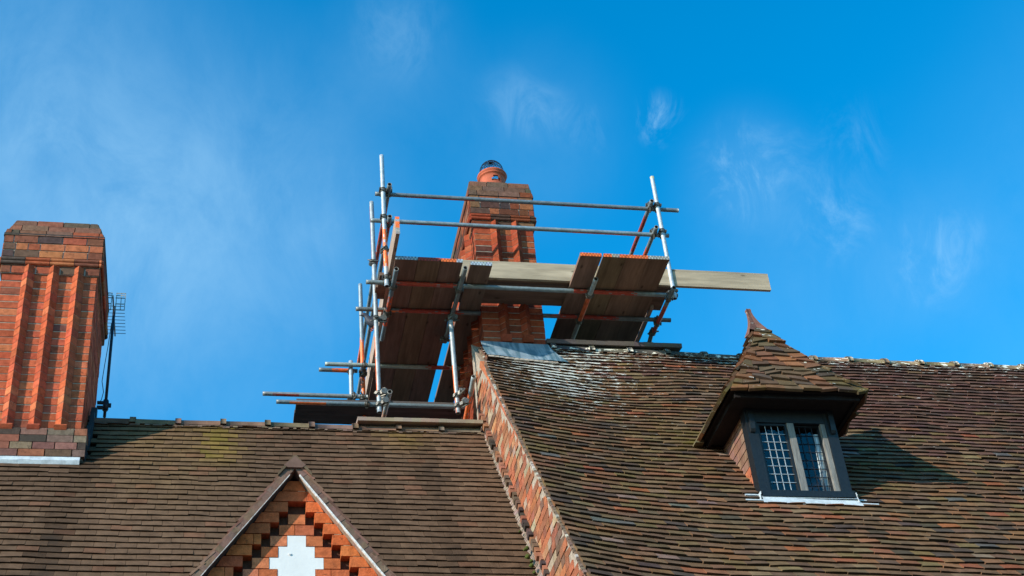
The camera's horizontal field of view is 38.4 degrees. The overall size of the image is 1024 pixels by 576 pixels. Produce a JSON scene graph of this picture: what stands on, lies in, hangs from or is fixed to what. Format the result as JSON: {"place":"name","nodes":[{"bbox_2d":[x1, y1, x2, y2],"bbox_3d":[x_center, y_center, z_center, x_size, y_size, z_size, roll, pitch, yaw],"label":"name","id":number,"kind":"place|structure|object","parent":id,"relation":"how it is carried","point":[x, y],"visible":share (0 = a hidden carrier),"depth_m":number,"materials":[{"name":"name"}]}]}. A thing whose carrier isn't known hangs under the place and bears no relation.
{"place":"outdoors","nodes":[
{"label":"outdoors","id":0,"kind":"place"},
{"bbox_2d":[0,220,537,575],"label":"brick house","id":1,"kind":"structure","parent":0,"point":[85,490],"depth_m":12.85,"materials":[{"name":"ceramic"}]},
{"bbox_2d":[97,292,125,417],"bbox_3d":[-4.177,0.774,15.274,0.236,1.411,0.720,2,-37,-11],"label":"tv aerial","id":2,"kind":"object","parent":1,"relation":"attached to","point":[104,405],"visible":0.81,"depth_m":15.31,"materials":[{"name":"metal"}]},
{"bbox_2d":[356,417,482,427],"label":"sole board","id":3,"kind":"object","parent":1,"relation":"on","point":[417,422],"visible":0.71,"depth_m":14.39,"materials":[{"name":"brown wood"}]},
{"bbox_2d":[263,154,678,418],"bbox_3d":[-0.339,0.497,16.154,4.734,3.340,3.128,-15,-38,12],"label":"scaffold","id":4,"kind":"object","parent":3,"relation":"on","point":[384,394],"visible":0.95,"depth_m":15.94,"materials":[{"name":"metal"}]},
{"bbox_2d":[359,313,373,331],"bbox_3d":[-1.489,0.372,16.126,0.377,0.235,0.124,2,-37,-11],"label":"pigeon","id":5,"kind":"object","parent":4,"relation":"on","point":[367,318],"visible":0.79,"depth_m":16.09,"materials":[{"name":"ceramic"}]},
{"bbox_2d":[293,410,460,424],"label":"scaffold board","id":6,"kind":"object","parent":4,"relation":"on","point":[332,418],"visible":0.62,"depth_m":16.24,"materials":[{"name":"brown wood"}]},
{"bbox_2d":[295,399,464,416],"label":"scaffold board","id":7,"kind":"object","parent":4,"relation":"on","point":[368,410],"visible":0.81,"depth_m":16.16,"materials":[{"name":"brown wood"}]},
{"bbox_2d":[365,217,399,396],"bbox_3d":[-1.501,0.540,16.288,0.042,0.227,3.902,2,-37,-11],"label":"scaffold board","id":8,"kind":"object","parent":4,"relation":"on","point":[392,254],"visible":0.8,"depth_m":15.50,"materials":[{"name":"beige wood"}]},
{"bbox_2d":[368,256,417,399],"bbox_3d":[-1.427,0.866,16.528,0.230,0.045,3.902,2,-37,-11],"label":"scaffold board","id":9,"kind":"object","parent":4,"relation":"on","point":[389,346],"visible":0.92,"depth_m":15.91,"materials":[{"name":"brown wood"}]},
{"bbox_2d":[390,257,440,400],"bbox_3d":[-1.196,0.877,16.573,0.230,0.046,3.902,2,-37,-11],"label":"scaffold board","id":10,"kind":"object","parent":4,"relation":"on","point":[427,268],"visible":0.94,"depth_m":15.98,"materials":[{"name":"brown wood"}]},
{"bbox_2d":[409,258,462,401],"bbox_3d":[-0.969,0.888,16.624,0.228,0.042,3.902,2,-37,-11],"label":"scaffold board","id":11,"kind":"object","parent":4,"relation":"on","point":[449,270],"visible":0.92,"depth_m":16.04,"materials":[{"name":"brown wood"}]},
{"bbox_2d":[434,261,491,402],"bbox_3d":[-0.673,0.919,16.706,0.240,0.044,3.902,2,-37,-11],"label":"scaffold board","id":12,"kind":"object","parent":4,"relation":"on","point":[478,273],"visible":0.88,"depth_m":15.99,"materials":[{"name":"brown wood"}]},
{"bbox_2d":[375,285,664,309],"bbox_3d":[0.100,0.103,15.795,3.160,0.043,0.205,2,-37,-11],"label":"scaffold board","id":13,"kind":"object","parent":4,"relation":"on","point":[522,298],"visible":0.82,"depth_m":15.79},
{"bbox_2d":[378,272,670,298],"bbox_3d":[0.162,-0.019,15.636,3.170,0.042,0.205,2,-37,-11],"label":"scaffold board","id":14,"kind":"object","parent":4,"relation":"on","point":[542,284],"visible":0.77,"depth_m":15.61,"materials":[{"name":"brown wood"}]},
{"bbox_2d":[550,252,601,338],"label":"scaffold board","id":15,"kind":"object","parent":4,"relation":"on","point":[585,270],"visible":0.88,"depth_m":15.73,"materials":[{"name":"brown wood"}]},
{"bbox_2d":[575,253,625,339],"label":"scaffold board","id":16,"kind":"object","parent":4,"relation":"on","point":[609,270],"visible":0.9,"depth_m":15.71,"materials":[{"name":"brown wood"}]},
{"bbox_2d":[459,260,770,291],"bbox_3d":[0.798,-0.143,15.717,4.117,0.227,0.042,2,-37,-11],"label":"scaffold board","id":17,"kind":"object","parent":4,"relation":"on","point":[563,273],"visible":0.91,"depth_m":15.85,"materials":[{"name":"beige wood"}]},
{"bbox_2d":[594,255,647,340],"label":"scaffold board","id":18,"kind":"object","parent":4,"relation":"on","point":[631,272],"visible":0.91,"depth_m":15.84,"materials":[{"name":"brown wood"}]},
{"bbox_2d":[615,256,669,341],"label":"scaffold board","id":19,"kind":"object","parent":4,"relation":"on","point":[652,275],"visible":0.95,"depth_m":15.89,"materials":[{"name":"brown wood"}]},
{"bbox_2d":[635,305,653,341],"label":"scaffold board","id":20,"kind":"object","parent":4,"relation":"on","point":[644,324],"visible":0.16,"depth_m":16.33,"materials":[{"name":"wood"}]},
{"bbox_2d":[0,0,1023,424],"label":"sky","id":21,"kind":"structure","parent":0,"point":[865,158],"materials":[{"name":"blue"}]},
{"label":"ground","id":22,"kind":"structure","parent":0,"visible":0},
{"bbox_2d":[451,160,1023,575],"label":"brick house","id":23,"kind":"structure","parent":22,"relation":"on","point":[766,452],"depth_m":12.84,"materials":[{"name":"ceramic"}]},
{"bbox_2d":[545,338,681,351],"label":"sole board","id":24,"kind":"object","parent":23,"relation":"on","point":[677,347],"visible":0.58,"depth_m":15.78,"materials":[{"name":"wood"}]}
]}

